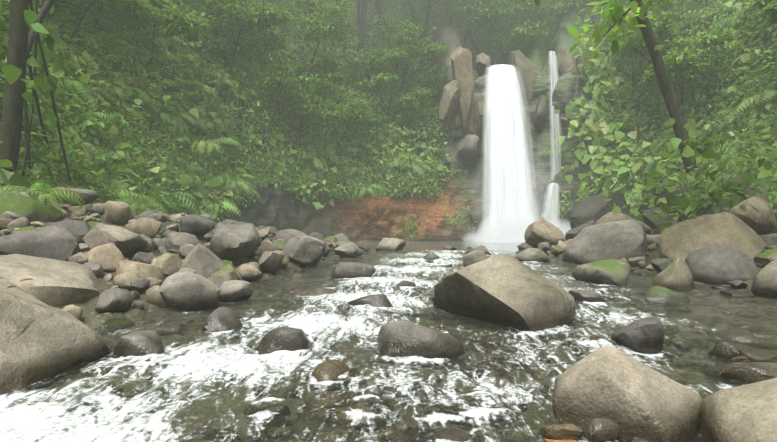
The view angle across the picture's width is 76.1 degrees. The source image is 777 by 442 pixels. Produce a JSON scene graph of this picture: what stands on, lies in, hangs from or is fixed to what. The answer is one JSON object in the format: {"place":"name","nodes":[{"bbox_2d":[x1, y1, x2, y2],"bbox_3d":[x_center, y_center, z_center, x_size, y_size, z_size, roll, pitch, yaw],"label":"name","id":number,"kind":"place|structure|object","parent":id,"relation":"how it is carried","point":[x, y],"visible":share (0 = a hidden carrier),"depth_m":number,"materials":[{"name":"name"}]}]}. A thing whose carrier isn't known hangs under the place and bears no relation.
{"place":"outdoors","nodes":[
{"label":"outdoors","id":0,"kind":"place"},
{"bbox_2d":[0,241,776,441],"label":"stream water","id":1,"kind":"structure","parent":0,"point":[195,382],"depth_m":4.38,"materials":[{"name":"white liquid"}]},
{"bbox_2d":[483,67,529,224],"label":"waterfall water","id":2,"kind":"structure","parent":1,"relation":"on","point":[489,138],"depth_m":30.02,"materials":[{"name":"white liquid"}]},
{"bbox_2d":[541,183,559,226],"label":"waterfall water","id":3,"kind":"structure","parent":1,"relation":"on","point":[553,209],"depth_m":28.88,"materials":[{"name":"white liquid"}]},
{"bbox_2d":[545,439,576,441],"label":"dry leaf","id":4,"kind":"object","parent":1,"relation":"on","point":[548,440],"visible":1,"depth_m":2.93,"materials":[{"name":"orange plant"}]},
{"bbox_2d":[0,0,776,325],"bbox_3d":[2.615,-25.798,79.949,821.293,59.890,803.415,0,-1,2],"label":"ground","id":5,"kind":"structure","parent":0,"point":[536,52],"depth_m":11.44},
{"bbox_2d":[0,0,770,225],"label":"trunks","id":6,"kind":"object","parent":5,"relation":"on","point":[21,41],"visible":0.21,"depth_m":15.36,"materials":[{"name":"brown plant"}]},
{"bbox_2d":[567,0,681,58],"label":"leaves","id":7,"kind":"object","parent":6,"relation":"attached to","point":[615,9],"visible":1,"depth_m":11.29,"materials":[{"name":"green plant"}]},
{"bbox_2d":[0,0,776,238],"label":"forest foliage leaves","id":8,"kind":"object","parent":5,"relation":"on","point":[243,156],"visible":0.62,"depth_m":26.40,"materials":[{"name":"green plant"}]},
{"bbox_2d":[24,0,776,241],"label":"hillside","id":9,"kind":"structure","parent":0,"point":[353,219],"depth_m":30.35,"materials":[{"name":"green plant"}]},
{"bbox_2d":[0,46,776,441],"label":"bank boulders","id":10,"kind":"object","parent":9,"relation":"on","point":[608,394],"visible":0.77,"depth_m":7.07,"materials":[{"name":"grey stone"}]},
{"bbox_2d":[6,244,748,359],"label":"fallen leaf litter","id":11,"kind":"object","parent":10,"relation":"on","point":[740,357],"visible":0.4,"depth_m":4.31,"materials":[{"name":"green plant"}]},
{"bbox_2d":[0,0,776,219],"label":"fern palm fronds","id":12,"kind":"object","parent":9,"relation":"on","point":[54,194],"visible":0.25,"depth_m":22.35,"materials":[{"name":"green plant"}]},
{"bbox_2d":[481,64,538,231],"bbox_3d":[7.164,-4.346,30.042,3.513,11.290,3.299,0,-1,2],"label":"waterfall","id":13,"kind":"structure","parent":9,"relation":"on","point":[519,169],"depth_m":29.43,"materials":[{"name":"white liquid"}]},
{"bbox_2d":[548,51,561,179],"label":"waterfall","id":14,"kind":"structure","parent":9,"relation":"on","point":[553,61],"depth_m":30.27,"materials":[{"name":"white liquid"}]},
{"bbox_2d":[461,144,569,242],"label":"waterfall mist","id":15,"kind":"structure","parent":0,"point":[503,230],"depth_m":27.89,"materials":[{"name":"white liquid"}]}
]}

